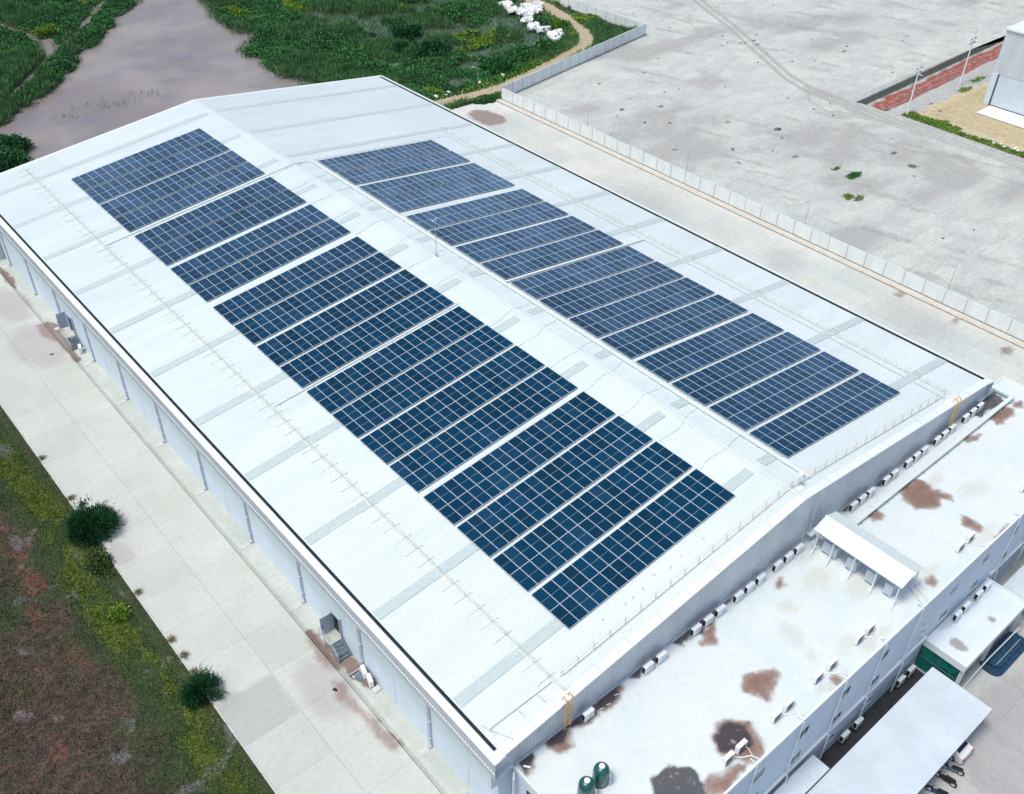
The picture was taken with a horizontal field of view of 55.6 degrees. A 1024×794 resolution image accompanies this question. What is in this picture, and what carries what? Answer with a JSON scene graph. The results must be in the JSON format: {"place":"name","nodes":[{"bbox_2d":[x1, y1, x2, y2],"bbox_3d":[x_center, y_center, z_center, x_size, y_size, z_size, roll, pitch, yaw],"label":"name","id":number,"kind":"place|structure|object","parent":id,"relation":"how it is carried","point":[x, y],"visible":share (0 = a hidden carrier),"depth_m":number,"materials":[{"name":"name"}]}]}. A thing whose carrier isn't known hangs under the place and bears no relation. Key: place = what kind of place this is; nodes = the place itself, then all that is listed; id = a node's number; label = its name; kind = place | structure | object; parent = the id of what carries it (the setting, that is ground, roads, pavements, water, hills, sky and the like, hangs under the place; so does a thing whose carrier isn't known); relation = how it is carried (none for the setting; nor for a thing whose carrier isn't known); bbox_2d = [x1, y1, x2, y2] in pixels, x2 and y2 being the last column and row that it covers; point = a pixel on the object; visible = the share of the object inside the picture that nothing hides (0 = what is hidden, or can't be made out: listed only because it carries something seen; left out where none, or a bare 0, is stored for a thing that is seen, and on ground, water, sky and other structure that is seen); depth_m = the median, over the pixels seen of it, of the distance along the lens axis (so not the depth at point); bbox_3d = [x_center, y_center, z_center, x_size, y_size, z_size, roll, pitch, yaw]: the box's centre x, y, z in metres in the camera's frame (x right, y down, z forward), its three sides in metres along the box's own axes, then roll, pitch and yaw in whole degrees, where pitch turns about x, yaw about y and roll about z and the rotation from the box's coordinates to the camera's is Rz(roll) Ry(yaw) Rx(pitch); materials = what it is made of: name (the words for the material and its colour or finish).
{"place":"outdoors","nodes":[
{"label":"outdoors","id":0,"kind":"place"},
{"bbox_2d":[0,405,274,793],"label":"field","id":1,"kind":"structure","parent":0,"point":[129,599],"depth_m":79.18,"materials":[{"name":"plant"}]},
{"bbox_2d":[60,495,123,549],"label":"roadside bush","id":2,"kind":"object","parent":1,"relation":"on","point":[85,524],"visible":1,"depth_m":91.34,"materials":[{"name":"green plant"}]},
{"bbox_2d":[84,543,114,578],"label":"roadside bush","id":3,"kind":"object","parent":1,"relation":"on","point":[102,559],"visible":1,"depth_m":89.46,"materials":[{"name":"green plant"}]},
{"bbox_2d":[0,482,206,793],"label":"field dead weeds","id":4,"kind":"object","parent":1,"relation":"on","point":[36,722],"visible":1,"depth_m":78.09,"materials":[{"name":"plant"}]},
{"bbox_2d":[106,601,131,621],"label":"roadside bush","id":5,"kind":"object","parent":1,"relation":"on","point":[116,613],"visible":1,"depth_m":84.60,"materials":[{"name":"green plant"}]},
{"bbox_2d":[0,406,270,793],"bbox_3d":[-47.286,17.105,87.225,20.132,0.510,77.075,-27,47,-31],"label":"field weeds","id":6,"kind":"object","parent":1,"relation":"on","point":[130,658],"visible":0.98,"depth_m":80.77,"materials":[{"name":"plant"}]},
{"bbox_2d":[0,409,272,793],"bbox_3d":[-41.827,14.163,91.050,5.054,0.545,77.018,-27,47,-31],"label":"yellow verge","id":7,"kind":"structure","parent":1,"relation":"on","point":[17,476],"depth_m":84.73,"materials":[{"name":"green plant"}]},
{"bbox_2d":[175,665,227,712],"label":"roadside bush","id":8,"kind":"object","parent":1,"relation":"on","point":[194,690],"visible":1,"depth_m":78.14,"materials":[{"name":"green plant"}]},
{"bbox_2d":[0,273,440,793],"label":"concrete yard","id":9,"kind":"structure","parent":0,"point":[293,719],"depth_m":87.19,"materials":[{"name":"concrete"}]},
{"bbox_2d":[0,403,277,793],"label":"yard edge kerb","id":10,"kind":"structure","parent":9,"relation":"on","point":[220,714],"depth_m":84.24,"materials":[{"name":"concrete"}]},
{"bbox_2d":[0,258,473,793],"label":"wall apron","id":11,"kind":"object","parent":9,"relation":"on","point":[412,742],"depth_m":90.48,"materials":[{"name":"concrete"}]},
{"bbox_2d":[58,326,82,350],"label":"entrance stair","id":12,"kind":"object","parent":11,"relation":"on","point":[69,333],"visible":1,"depth_m":116.02,"materials":[{"name":"metal"}]},
{"bbox_2d":[318,626,352,663],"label":"entrance stair","id":13,"kind":"object","parent":11,"relation":"on","point":[331,637],"visible":1,"depth_m":82.02,"materials":[{"name":"metal"}]},
{"bbox_2d":[0,75,993,793],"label":"warehouse","id":14,"kind":"structure","parent":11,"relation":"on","point":[446,673],"depth_m":89.70,"materials":[{"name":"silver metal"}]},
{"bbox_2d":[71,128,212,190],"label":"solar array","id":15,"kind":"object","parent":14,"relation":"on","point":[115,169],"visible":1,"depth_m":126.19,"materials":[{"name":"glass"}]},
{"bbox_2d":[85,139,228,203],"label":"solar array","id":16,"kind":"object","parent":14,"relation":"on","point":[147,174],"visible":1,"depth_m":123.55,"materials":[{"name":"glass"}]},
{"bbox_2d":[100,150,246,217],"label":"solar array","id":17,"kind":"object","parent":14,"relation":"on","point":[135,199],"visible":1,"depth_m":120.85,"materials":[{"name":"glass"}]},
{"bbox_2d":[115,162,263,231],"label":"solar array","id":18,"kind":"object","parent":14,"relation":"on","point":[175,202],"visible":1,"depth_m":118.22,"materials":[{"name":"glass"}]},
{"bbox_2d":[106,161,305,244],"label":"cable tray","id":19,"kind":"object","parent":14,"relation":"on","point":[203,202],"visible":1,"depth_m":117.06,"materials":[{"name":"metal"}]},
{"bbox_2d":[134,177,286,249],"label":"solar array","id":20,"kind":"object","parent":14,"relation":"on","point":[177,227],"visible":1,"depth_m":115.06,"materials":[{"name":"glass"}]},
{"bbox_2d":[151,189,305,265],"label":"solar array","id":21,"kind":"object","parent":14,"relation":"on","point":[217,231],"visible":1,"depth_m":112.49,"materials":[{"name":"glass"}]},
{"bbox_2d":[171,204,328,283],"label":"solar array","id":22,"kind":"object","parent":14,"relation":"on","point":[229,252],"visible":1,"depth_m":109.53,"materials":[{"name":"glass"}]},
{"bbox_2d":[189,218,350,301],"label":"solar array","id":23,"kind":"object","parent":14,"relation":"on","point":[229,278],"visible":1,"depth_m":106.89,"materials":[{"name":"glass"}]},
{"bbox_2d":[18,167,570,701],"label":"safety rail","id":24,"kind":"object","parent":14,"relation":"on","point":[226,363],"visible":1,"depth_m":83.67,"materials":[{"name":"metal"}]},
{"bbox_2d":[213,236,377,323],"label":"solar array","id":25,"kind":"object","parent":14,"relation":"on","point":[249,302],"visible":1,"depth_m":103.72,"materials":[{"name":"glass"}]},
{"bbox_2d":[234,252,401,343],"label":"solar array","id":26,"kind":"object","parent":14,"relation":"on","point":[266,323],"visible":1,"depth_m":101.05,"materials":[{"name":"glass"}]},
{"bbox_2d":[319,612,333,633],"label":"door","id":27,"kind":"structure","parent":14,"relation":"in","point":[326,624],"depth_m":81.84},
{"bbox_2d":[257,269,427,365],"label":"solar array","id":28,"kind":"object","parent":14,"relation":"on","point":[289,344],"visible":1,"depth_m":98.32,"materials":[{"name":"glass"}]},
{"bbox_2d":[274,302,458,405],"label":"cable tray","id":29,"kind":"object","parent":14,"relation":"on","point":[278,403],"visible":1,"depth_m":93.64,"materials":[{"name":"metal"}]},
{"bbox_2d":[280,286,453,387],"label":"solar array","id":30,"kind":"object","parent":14,"relation":"on","point":[317,363],"visible":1,"depth_m":95.70,"materials":[{"name":"glass"}]},
{"bbox_2d":[318,140,448,171],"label":"solar array","id":31,"kind":"object","parent":14,"relation":"on","point":[351,161],"visible":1,"depth_m":128.03,"materials":[{"name":"glass"}]},
{"bbox_2d":[306,306,484,412],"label":"solar array","id":32,"kind":"object","parent":14,"relation":"on","point":[352,383],"visible":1,"depth_m":92.86,"materials":[{"name":"glass"}]},
{"bbox_2d":[338,151,469,183],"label":"solar array","id":33,"kind":"object","parent":14,"relation":"on","point":[391,169],"visible":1,"depth_m":125.39,"materials":[{"name":"glass"}]},
{"bbox_2d":[332,325,513,437],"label":"solar array","id":34,"kind":"object","parent":14,"relation":"on","point":[387,401],"visible":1,"depth_m":90.28,"materials":[{"name":"glass"}]},
{"bbox_2d":[359,163,492,198],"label":"solar array","id":35,"kind":"object","parent":14,"relation":"on","point":[383,189],"visible":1,"depth_m":122.49,"materials":[{"name":"glass"}]},
{"bbox_2d":[379,174,514,211],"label":"solar array","id":36,"kind":"object","parent":14,"relation":"on","point":[431,196],"visible":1,"depth_m":119.97,"materials":[{"name":"glass"}]},
{"bbox_2d":[360,345,543,463],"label":"solar array","id":37,"kind":"object","parent":14,"relation":"on","point":[399,436],"visible":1,"depth_m":87.64,"materials":[{"name":"glass"}]},
{"bbox_2d":[406,189,543,229],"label":"solar array","id":38,"kind":"object","parent":14,"relation":"on","point":[455,213],"visible":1,"depth_m":116.79,"materials":[{"name":"glass"}]},
{"bbox_2d":[389,367,577,491],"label":"solar array","id":39,"kind":"object","parent":14,"relation":"on","point":[428,463],"visible":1,"depth_m":85.04,"materials":[{"name":"glass"}]},
{"bbox_2d":[429,202,567,244],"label":"solar array","id":40,"kind":"object","parent":14,"relation":"on","point":[488,225],"visible":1,"depth_m":114.11,"materials":[{"name":"glass"}]},
{"bbox_2d":[423,391,615,524],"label":"solar array","id":41,"kind":"object","parent":14,"relation":"on","point":[457,498],"visible":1,"depth_m":82.19,"materials":[{"name":"glass"}]},
{"bbox_2d":[455,216,595,261],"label":"solar array","id":42,"kind":"object","parent":14,"relation":"on","point":[503,244],"visible":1,"depth_m":111.31,"materials":[{"name":"glass"}]},
{"bbox_2d":[481,230,622,278],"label":"solar array","id":43,"kind":"object","parent":14,"relation":"on","point":[519,263],"visible":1,"depth_m":108.64,"materials":[{"name":"glass"}]},
{"bbox_2d":[456,415,652,556],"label":"solar array","id":44,"kind":"object","parent":14,"relation":"on","point":[498,524],"visible":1,"depth_m":79.58,"materials":[{"name":"glass"}]},
{"bbox_2d":[310,160,810,477],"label":"cable tray","id":45,"kind":"object","parent":14,"relation":"on","point":[750,439],"visible":0.99,"depth_m":94.53,"materials":[{"name":"metal"}]},
{"bbox_2d":[552,688,571,706],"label":"step plate","id":46,"kind":"object","parent":14,"relation":"on","point":[558,700],"visible":1,"depth_m":65.47,"materials":[{"name":"white metal"}]},
{"bbox_2d":[505,238,644,282],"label":"cable tray","id":47,"kind":"object","parent":14,"relation":"on","point":[571,261],"visible":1,"depth_m":107.91,"materials":[{"name":"metal"}]},
{"bbox_2d":[510,246,653,298],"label":"solar array","id":48,"kind":"object","parent":14,"relation":"on","point":[546,283],"visible":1,"depth_m":105.73,"materials":[{"name":"glass"}]},
{"bbox_2d":[493,441,692,591],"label":"solar array","id":49,"kind":"object","parent":14,"relation":"on","point":[545,549],"visible":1,"depth_m":76.96,"materials":[{"name":"glass"}]},
{"bbox_2d":[539,261,683,317],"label":"solar array","id":50,"kind":"object","parent":14,"relation":"on","point":[575,301],"visible":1,"depth_m":103.11,"materials":[{"name":"glass"}]},
{"bbox_2d":[531,469,734,628],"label":"solar array","id":51,"kind":"object","parent":14,"relation":"on","point":[582,587],"visible":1,"depth_m":74.33,"materials":[{"name":"glass"}]},
{"bbox_2d":[569,277,714,337],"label":"solar array","id":52,"kind":"object","parent":14,"relation":"on","point":[609,318],"visible":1,"depth_m":100.50,"materials":[{"name":"glass"}]},
{"bbox_2d":[600,294,747,358],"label":"solar array","id":53,"kind":"object","parent":14,"relation":"on","point":[645,337],"visible":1,"depth_m":97.85,"materials":[{"name":"glass"}]},
{"bbox_2d":[560,480,791,676],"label":"safety rail","id":54,"kind":"object","parent":14,"relation":"on","point":[649,603],"visible":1,"depth_m":71.53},
{"bbox_2d":[446,135,944,398],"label":"conduit","id":55,"kind":"object","parent":14,"relation":"attached to","point":[711,275],"visible":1,"depth_m":108.13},
{"bbox_2d":[443,126,950,393],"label":"safety rail","id":56,"kind":"object","parent":14,"relation":"on","point":[708,267],"visible":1,"depth_m":109.49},
{"bbox_2d":[636,313,783,381],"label":"solar array","id":57,"kind":"object","parent":14,"relation":"on","point":[691,354],"visible":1,"depth_m":95.09,"materials":[{"name":"glass"}]},
{"bbox_2d":[671,331,820,405],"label":"solar array","id":58,"kind":"object","parent":14,"relation":"on","point":[718,380],"visible":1,"depth_m":92.47,"materials":[{"name":"glass"}]},
{"bbox_2d":[709,351,858,430],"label":"solar array","id":59,"kind":"object","parent":14,"relation":"on","point":[752,406],"visible":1,"depth_m":89.83,"materials":[{"name":"glass"}]},
{"bbox_2d":[750,372,899,456],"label":"solar array","id":60,"kind":"object","parent":14,"relation":"on","point":[799,428],"visible":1,"depth_m":87.18,"materials":[{"name":"glass"}]},
{"bbox_2d":[791,389,945,487],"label":"safety rail","id":61,"kind":"object","parent":14,"relation":"on","point":[846,453],"visible":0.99,"depth_m":84.07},
{"bbox_2d":[0,0,565,160],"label":"water","id":62,"kind":"structure","parent":0,"point":[174,53],"depth_m":188.51,"materials":[{"name":"liquid"}]},
{"bbox_2d":[0,0,577,157],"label":"reeds","id":63,"kind":"object","parent":62,"relation":"in","point":[421,4],"visible":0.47,"depth_m":209.67,"materials":[{"name":"plant"}]},
{"bbox_2d":[0,0,610,126],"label":"marsh bank","id":64,"kind":"structure","parent":0,"point":[585,39],"depth_m":203.91,"materials":[{"name":"plant"}]},
{"bbox_2d":[0,132,34,151],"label":"shore bush","id":65,"kind":"object","parent":64,"relation":"on","point":[15,141],"visible":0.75,"depth_m":158.95,"materials":[{"name":"green plant"}]},
{"bbox_2d":[0,145,35,172],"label":"shore bush","id":66,"kind":"object","parent":64,"relation":"on","point":[13,158],"visible":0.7,"depth_m":153.54,"materials":[{"name":"green plant"}]},
{"bbox_2d":[31,22,60,37],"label":"yellow shrub","id":67,"kind":"object","parent":64,"relation":"on","point":[47,27],"visible":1,"depth_m":202.53,"materials":[{"name":"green plant"}]},
{"bbox_2d":[3,0,600,109],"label":"marsh weeds","id":68,"kind":"object","parent":64,"relation":"on","point":[491,33],"visible":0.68,"depth_m":205.72,"materials":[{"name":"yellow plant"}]},
{"bbox_2d":[0,0,604,150],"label":"marsh undergrowth","id":69,"kind":"object","parent":64,"relation":"on","point":[255,13],"visible":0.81,"depth_m":201.58,"materials":[{"name":"green plant"}]},
{"bbox_2d":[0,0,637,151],"bbox_3d":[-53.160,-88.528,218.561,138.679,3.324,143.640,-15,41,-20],"label":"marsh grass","id":70,"kind":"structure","parent":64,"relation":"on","point":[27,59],"depth_m":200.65,"materials":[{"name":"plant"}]},
{"bbox_2d":[390,22,425,39],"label":"marsh bush","id":71,"kind":"object","parent":64,"relation":"on","point":[402,30],"visible":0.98,"depth_m":205.87,"materials":[{"name":"green plant"}]},
{"bbox_2d":[414,37,453,58],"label":"marsh bush","id":72,"kind":"object","parent":64,"relation":"on","point":[427,47],"visible":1,"depth_m":196.82,"materials":[{"name":"green plant"}]},
{"bbox_2d":[434,5,459,21],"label":"marsh bush","id":73,"kind":"object","parent":64,"relation":"on","point":[448,11],"visible":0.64,"depth_m":215.90,"materials":[{"name":"green plant"}]},
{"bbox_2d":[473,54,511,73],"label":"marsh bush","id":74,"kind":"object","parent":64,"relation":"on","point":[497,63],"visible":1,"depth_m":191.25,"materials":[{"name":"green plant"}]},
{"bbox_2d":[503,42,541,63],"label":"marsh bush","id":75,"kind":"object","parent":64,"relation":"on","point":[519,51],"visible":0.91,"depth_m":195.54,"materials":[{"name":"green plant"}]},
{"bbox_2d":[498,0,563,39],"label":"foam waste","id":76,"kind":"object","parent":64,"relation":"on","point":[528,10],"visible":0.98,"depth_m":218.64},
{"bbox_2d":[530,37,560,52],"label":"marsh bush","id":77,"kind":"object","parent":64,"relation":"on","point":[547,43],"visible":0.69,"depth_m":200.24,"materials":[{"name":"green plant"}]},
{"bbox_2d":[2,11,1004,792],"bbox_3d":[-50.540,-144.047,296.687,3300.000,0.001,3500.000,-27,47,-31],"label":"ground","id":78,"kind":"structure","parent":0,"point":[1000,39],"depth_m":105.60,"materials":[{"name":"soil"}]},
{"bbox_2d":[453,102,1023,385],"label":"side yard","id":79,"kind":"structure","parent":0,"point":[982,352],"depth_m":137.60,"materials":[{"name":"concrete"}]},
{"bbox_2d":[496,99,1023,348],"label":"drain strip","id":80,"kind":"object","parent":79,"relation":"on","point":[923,298],"visible":1,"depth_m":141.34,"materials":[{"name":"concrete"}]},
{"bbox_2d":[501,87,1023,341],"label":"boundary fence","id":81,"kind":"object","parent":80,"relation":"on","point":[966,306],"visible":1,"depth_m":141.37,"materials":[{"name":"concrete"}]},
{"bbox_2d":[515,0,1023,323],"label":"graded lot","id":82,"kind":"structure","parent":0,"point":[954,192],"depth_m":174.38,"materials":[{"name":"concrete"}]},
{"bbox_2d":[501,24,645,92],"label":"boundary fence","id":83,"kind":"object","parent":82,"relation":"on","point":[540,75],"visible":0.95,"depth_m":193.25,"materials":[{"name":"concrete"}]},
{"bbox_2d":[552,0,645,28],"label":"boundary fence","id":84,"kind":"object","parent":82,"relation":"on","point":[585,9],"visible":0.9,"depth_m":217.25,"materials":[{"name":"concrete"}]},
{"bbox_2d":[848,40,1023,160],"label":"neighbour plot","id":85,"kind":"object","parent":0,"point":[936,95],"visible":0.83,"depth_m":185.28,"materials":[{"name":"sand"}]},
{"bbox_2d":[976,106,1023,127],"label":"loading apron","id":86,"kind":"object","parent":85,"relation":"on","point":[1004,115],"visible":1,"depth_m":178.19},
{"bbox_2d":[983,20,1023,115],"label":"warehouse","id":87,"kind":"structure","parent":85,"relation":"on","point":[1005,90],"depth_m":177.47,"materials":[{"name":"silver metal"}]},
{"bbox_2d":[990,75,1023,114],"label":"door","id":88,"kind":"structure","parent":87,"relation":"in","point":[1008,94],"depth_m":178.75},
{"bbox_2d":[848,555,1023,793],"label":"front yard","id":89,"kind":"structure","parent":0,"point":[993,763],"depth_m":79.91,"materials":[{"name":"concrete"}]},
{"bbox_2d":[511,376,1023,793],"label":"office block","id":90,"kind":"structure","parent":89,"relation":"on","point":[688,714],"depth_m":74.16,"materials":[{"name":"paint"}]},
{"bbox_2d":[577,776,596,793],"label":"water tank","id":91,"kind":"object","parent":90,"relation":"on","point":[586,784],"visible":1,"depth_m":62.40,"materials":[{"name":"green plastic"}]},
{"bbox_2d":[592,761,610,788],"bbox_3d":[5.846,24.720,63.796,1.093,1.940,1.093,-13,41,-17],"label":"water tank","id":92,"kind":"object","parent":90,"relation":"on","point":[601,773],"visible":0.97,"depth_m":63.32,"materials":[{"name":"green plastic"}]},
{"bbox_2d":[821,539,842,559],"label":"cooling unit","id":93,"kind":"object","parent":90,"relation":"on","point":[827,546],"visible":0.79,"depth_m":80.02,"materials":[{"name":"metal"}]},
{"bbox_2d":[810,511,923,610],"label":"rooftop canopy","id":94,"kind":"object","parent":90,"relation":"on","point":[900,570],"visible":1,"depth_m":77.73,"materials":[{"name":"metal"}]},
{"bbox_2d":[853,387,1014,524],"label":"roof duct","id":95,"kind":"object","parent":90,"relation":"on","point":[914,475],"visible":0.91,"depth_m":89.77,"materials":[{"name":"metal"}]},
{"bbox_2d":[806,668,924,793],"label":"asphalt strip","id":96,"kind":"object","parent":89,"relation":"on","point":[835,752],"visible":0.21,"depth_m":81.05,"materials":[{"name":"asphalt"}]},
{"bbox_2d":[773,755,829,793],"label":"lean to roof","id":97,"kind":"object","parent":96,"relation":"on","point":[808,774],"visible":1,"depth_m":73.24,"materials":[{"name":"white metal"}]},
{"bbox_2d":[807,667,992,793],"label":"carport","id":98,"kind":"object","parent":96,"relation":"on","point":[918,733],"visible":1,"depth_m":76.08,"materials":[{"name":"white metal"}]},
{"bbox_2d":[949,740,973,763],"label":"parked car","id":99,"kind":"object","parent":89,"relation":"on","point":[963,752],"visible":0.28,"depth_m":77.60,"materials":[{"name":"white paint"}]},
{"bbox_2d":[915,577,1023,687],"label":"entrance porch","id":100,"kind":"object","parent":89,"relation":"on","point":[952,650],"visible":0.97,"depth_m":84.02,"materials":[{"name":"paint"}]},
{"bbox_2d":[980,632,1023,676],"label":"pool","id":101,"kind":"structure","parent":89,"relation":"on","point":[1003,658],"depth_m":85.94,"materials":[{"name":"blue tile"}]},
{"bbox_2d":[1003,565,1023,599],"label":"carport","id":102,"kind":"object","parent":89,"relation":"on","point":[1014,583],"visible":0.85,"depth_m":88.66,"materials":[{"name":"white metal"}]},
{"bbox_2d":[901,111,1023,157],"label":"verge grass","id":103,"kind":"structure","parent":0,"point":[935,122],"depth_m":172.53,"materials":[{"name":"green plant"}]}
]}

